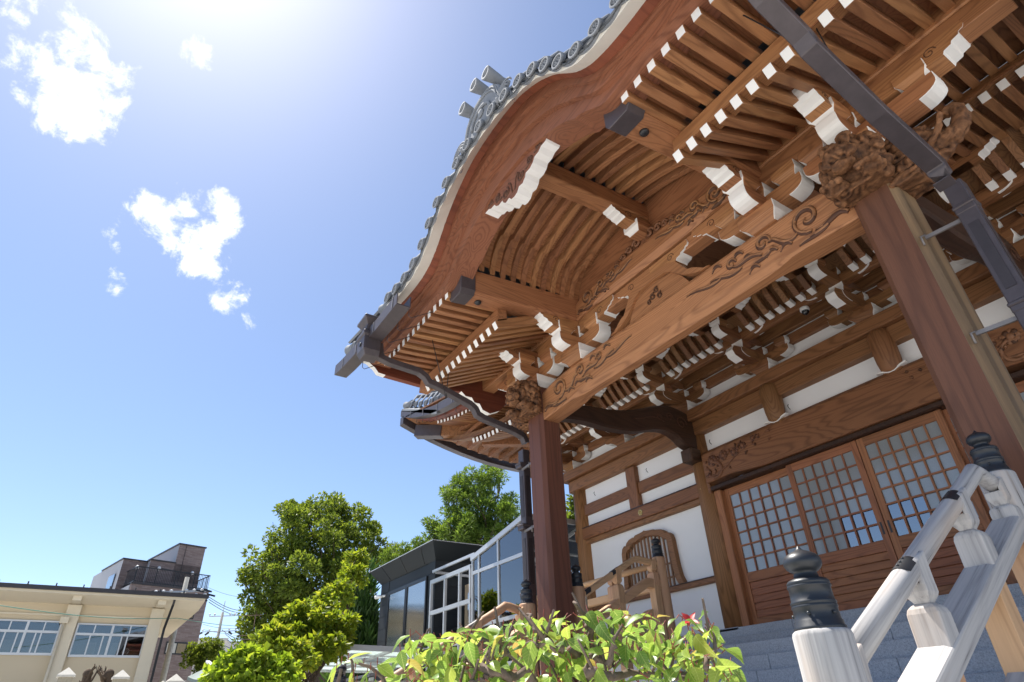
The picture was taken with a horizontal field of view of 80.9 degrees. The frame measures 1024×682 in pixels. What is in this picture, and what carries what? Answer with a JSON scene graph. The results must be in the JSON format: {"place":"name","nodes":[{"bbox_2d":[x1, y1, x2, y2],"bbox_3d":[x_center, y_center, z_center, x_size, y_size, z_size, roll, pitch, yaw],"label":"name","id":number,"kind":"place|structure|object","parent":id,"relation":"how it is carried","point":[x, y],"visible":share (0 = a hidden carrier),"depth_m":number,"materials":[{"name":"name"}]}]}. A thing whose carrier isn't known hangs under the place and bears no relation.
{"place":"outdoors","nodes":[
{"label":"outdoors","id":0,"kind":"place"},
{"bbox_2d":[90,543,210,681],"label":"apartment tower","id":1,"kind":"structure","parent":0,"point":[172,568],"depth_m":37.42,"materials":[{"name":"brown brick"}]},
{"bbox_2d":[105,574,115,588],"bbox_3d":[-25.026,15.234,37.314,0.050,1.300,1.304,26,-42,-37],"label":"side window","id":2,"kind":"structure","parent":1,"relation":"in","point":[110,581],"depth_m":37.36,"materials":[{"name":"blue glass"}]},
{"bbox_2d":[164,641,187,654],"bbox_3d":[-20.049,18.323,35.835,0.112,0.672,1.240,-26,-39,33],"label":"window","id":3,"kind":"structure","parent":1,"relation":"in","point":[179,647],"depth_m":35.87,"materials":[{"name":"glass"}]},
{"bbox_2d":[184,669,308,681],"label":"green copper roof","id":4,"kind":"structure","parent":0,"point":[193,677],"depth_m":11.98,"materials":[{"name":"metal"}]},
{"bbox_2d":[0,0,613,640],"label":"sky","id":5,"kind":"structure","parent":0,"point":[204,203],"materials":[{"name":"blue"}]},
{"bbox_2d":[346,664,425,681],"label":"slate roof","id":6,"kind":"structure","parent":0,"point":[369,675],"depth_m":9.71,"materials":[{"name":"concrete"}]},
{"bbox_2d":[537,538,675,670],"bbox_3d":[0.625,4.336,9.007,1.714,2.170,3.392,17,-37,-28],"label":"veranda railing","id":7,"kind":"object","parent":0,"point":[654,584],"visible":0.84,"depth_m":8.17,"materials":[{"name":"brown wood"}]},
{"bbox_2d":[334,0,1023,681],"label":"temple hall","id":8,"kind":"structure","parent":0,"point":[652,226],"depth_m":7.39,"materials":[{"name":"brown wood"}]},
{"bbox_2d":[470,514,578,681],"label":"glass passage","id":9,"kind":"object","parent":8,"relation":"attached to","point":[496,570],"visible":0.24,"depth_m":12.33,"materials":[{"name":"glass"}]},
{"bbox_2d":[428,552,536,674],"bbox_3d":[-0.458,7.025,13.686,2.231,3.650,2.100,17,-37,-28],"label":"aluminium screen","id":10,"kind":"object","parent":9,"relation":"on","point":[466,602],"visible":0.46,"depth_m":13.85,"materials":[{"name":"white metal"}]},
{"bbox_2d":[465,584,468,626],"bbox_3d":[-0.892,6.687,13.449,0.080,2.400,0.640,17,-37,-28],"label":"inner door","id":11,"kind":"structure","parent":10,"relation":"in","point":[466,586],"depth_m":13.96,"materials":[{"name":"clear glass"}]},
{"bbox_2d":[622,529,686,589],"bbox_3d":[2.417,3.847,10.559,0.105,1.006,1.486,17,-37,-28],"label":"bell window","id":12,"kind":"structure","parent":8,"relation":"in","point":[640,545],"depth_m":10.58,"materials":[{"name":"brown wood"}]},
{"bbox_2d":[724,468,809,624],"bbox_3d":[3.805,2.974,8.743,0.040,2.010,1.260,17,-37,-28],"label":"sliding door","id":13,"kind":"structure","parent":8,"relation":"in","point":[766,523],"depth_m":8.83,"materials":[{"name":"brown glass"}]},
{"bbox_2d":[799,306,809,314],"bbox_3d":[4.197,-0.423,8.603,0.132,0.118,0.132,17,-37,-28],"label":"security camera","id":14,"kind":"object","parent":8,"relation":"attached to","point":[804,310],"visible":1,"depth_m":8.57,"materials":[{"name":"white plastic"}]},
{"bbox_2d":[786,440,907,610],"bbox_3d":[4.352,2.438,7.920,0.042,2.010,1.085,17,-37,-28],"label":"sliding door","id":15,"kind":"structure","parent":8,"relation":"in","point":[843,523],"depth_m":7.91,"materials":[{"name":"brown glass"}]},
{"bbox_2d":[856,409,1017,595],"bbox_3d":[4.941,1.932,7.147,0.042,2.010,1.085,17,-37,-28],"label":"sliding door","id":16,"kind":"structure","parent":8,"relation":"in","point":[910,465],"depth_m":7.30,"materials":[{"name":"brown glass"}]},
{"bbox_2d":[941,380,1023,520],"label":"sliding door","id":17,"kind":"structure","parent":8,"relation":"in","point":[1020,385],"depth_m":7.00,"materials":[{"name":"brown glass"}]},
{"bbox_2d":[540,583,1023,681],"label":"stone staircase","id":18,"kind":"structure","parent":0,"point":[768,651],"depth_m":6.26,"materials":[{"name":"grey stone"}]},
{"bbox_2d":[333,579,537,681],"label":"stair railing","id":19,"kind":"object","parent":18,"relation":"on","point":[526,604],"visible":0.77,"depth_m":6.89,"materials":[{"name":"brown wood"}]},
{"bbox_2d":[783,430,1023,681],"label":"stair railing","id":20,"kind":"object","parent":18,"relation":"on","point":[830,645],"visible":1,"depth_m":2.53,"materials":[{"name":"white wood"}]},
{"label":"ground","id":21,"kind":"structure","parent":0,"visible":0},
{"bbox_2d":[56,667,75,681],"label":"stone post","id":22,"kind":"object","parent":21,"relation":"on","point":[68,674],"visible":1,"depth_m":9.47,"materials":[{"name":"white stone"}]},
{"bbox_2d":[79,664,99,681],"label":"pruned tree","id":23,"kind":"object","parent":21,"relation":"on","point":[87,675],"visible":0.97,"depth_m":9.96,"materials":[{"name":"brown plant"}]},
{"bbox_2d":[0,581,208,681],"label":"cream building","id":24,"kind":"structure","parent":21,"relation":"on","point":[37,646],"depth_m":22.70,"materials":[{"name":"paint"}]},
{"bbox_2d":[0,619,61,655],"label":"window","id":25,"kind":"structure","parent":24,"relation":"in","point":[17,637],"depth_m":21.95,"materials":[{"name":"glass"}]},
{"bbox_2d":[67,623,147,657],"bbox_3d":[-15.494,11.532,23.130,2.380,1.150,0.095,17,-37,-28],"label":"window","id":26,"kind":"structure","parent":24,"relation":"in","point":[89,639],"depth_m":23.10,"materials":[{"name":"glass"}]},
{"bbox_2d":[0,605,232,625],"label":"overhead cable","id":27,"kind":"object","parent":24,"relation":"attached to","point":[109,617],"visible":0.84,"depth_m":21.20,"materials":[{"name":"rubber"}]},
{"bbox_2d":[97,665,113,681],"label":"pruned tree","id":28,"kind":"object","parent":21,"relation":"on","point":[106,675],"visible":0.99,"depth_m":10.07,"materials":[{"name":"brown plant"}]},
{"bbox_2d":[111,670,129,681],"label":"stone post","id":29,"kind":"object","parent":21,"relation":"on","point":[122,676],"visible":1,"depth_m":9.81,"materials":[{"name":"white stone"}]},
{"bbox_2d":[166,674,183,681],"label":"stone post","id":30,"kind":"object","parent":21,"relation":"on","point":[175,678],"visible":1,"depth_m":10.13,"materials":[{"name":"white stone"}]},
{"bbox_2d":[153,577,215,681],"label":"utility pole","id":31,"kind":"object","parent":21,"relation":"on","point":[164,672],"visible":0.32,"depth_m":31.24,"materials":[{"name":"concrete"}]},
{"bbox_2d":[179,636,226,673],"bbox_3d":[-14.008,15.908,26.622,2.104,5.226,1.516,17,-37,-28],"label":"round tree","id":32,"kind":"object","parent":21,"relation":"on","point":[200,654],"visible":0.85,"depth_m":27.29,"materials":[{"name":"green plant"}]},
{"bbox_2d":[191,638,239,674],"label":"white house","id":33,"kind":"structure","parent":21,"relation":"on","point":[227,643],"depth_m":49.51,"materials":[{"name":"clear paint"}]},
{"bbox_2d":[200,600,240,637],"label":"utility pole","id":34,"kind":"object","parent":21,"relation":"on","point":[219,626],"visible":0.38,"depth_m":51.48,"materials":[{"name":"concrete"}]},
{"bbox_2d":[203,588,251,648],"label":"power lines","id":35,"kind":"object","parent":34,"relation":"attached to","point":[226,612],"visible":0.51,"depth_m":45.14,"materials":[{"name":"plastic"}]},
{"bbox_2d":[235,611,259,639],"bbox_3d":[-10.856,13.992,24.253,1.578,5.733,0.038,-2,-32,-1],"label":"television aerial","id":36,"kind":"object","parent":21,"relation":"on","point":[253,627],"visible":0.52,"depth_m":25.41,"materials":[{"name":"metal"}]},
{"bbox_2d":[197,641,305,681],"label":"leafy shrub","id":37,"kind":"object","parent":21,"relation":"on","point":[246,662],"visible":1,"depth_m":6.90,"materials":[{"name":"green plant"}]},
{"bbox_2d":[248,546,371,681],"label":"persimmon tree","id":38,"kind":"object","parent":21,"relation":"on","point":[315,634],"visible":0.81,"depth_m":11.60,"materials":[{"name":"green plant"}]},
{"bbox_2d":[231,490,400,681],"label":"broadleaf tree","id":39,"kind":"object","parent":21,"relation":"on","point":[290,582],"visible":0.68,"depth_m":26.04,"materials":[{"name":"green plant"}]},
{"bbox_2d":[318,554,380,681],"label":"conifer shrub","id":40,"kind":"object","parent":21,"relation":"on","point":[367,606],"visible":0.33,"depth_m":17.77,"materials":[{"name":"green plant"}]},
{"bbox_2d":[327,652,394,681],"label":"apricot sprig","id":41,"kind":"object","parent":21,"relation":"on","point":[383,670],"visible":0.99,"depth_m":1.77,"materials":[{"name":"green plant"}]},
{"bbox_2d":[320,644,463,680],"bbox_3d":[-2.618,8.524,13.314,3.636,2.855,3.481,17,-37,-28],"label":"car","id":42,"kind":"object","parent":21,"relation":"on","point":[382,654],"visible":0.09,"depth_m":13.10,"materials":[{"name":"metal"}]},
{"bbox_2d":[377,464,520,564],"bbox_3d":[-2.163,10.164,24.274,7.668,11.715,4.234,-6,-32,6],"label":"podocarp tree","id":43,"kind":"object","parent":21,"relation":"on","point":[467,523],"visible":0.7,"depth_m":25.32,"materials":[{"name":"green plant"}]},
{"bbox_2d":[369,539,535,680],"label":"charcoal annex","id":44,"kind":"object","parent":21,"relation":"on","point":[404,580],"visible":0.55,"depth_m":15.38,"materials":[{"name":"metal"}]},
{"bbox_2d":[374,595,384,598],"bbox_3d":[-3.740,7.302,17.171,0.384,0.115,0.127,-12,-33,15],"label":"bullet camera","id":45,"kind":"object","parent":44,"relation":"attached to","point":[378,596],"visible":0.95,"depth_m":17.14,"materials":[{"name":"white plastic"}]},
{"bbox_2d":[384,585,405,680],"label":"window","id":46,"kind":"structure","parent":44,"relation":"in","point":[396,598],"depth_m":16.15,"materials":[{"name":"glass"}]},
{"bbox_2d":[401,576,427,680],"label":"window","id":47,"kind":"structure","parent":44,"relation":"in","point":[415,616],"depth_m":15.23,"materials":[{"name":"glass"}]},
{"bbox_2d":[380,592,746,681],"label":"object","id":48,"kind":"object","parent":21,"relation":"on","point":[577,653],"visible":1,"depth_m":1.71,"materials":[{"name":"green plant"}]},
{"bbox_2d":[565,494,574,572],"bbox_3d":[2.302,8.803,19.111,1.493,8.237,1.351,17,-37,-28],"label":"garden tree","id":49,"kind":"object","parent":21,"relation":"on","point":[571,512],"visible":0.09,"depth_m":20.86,"materials":[{"name":"green plant"}]}
]}

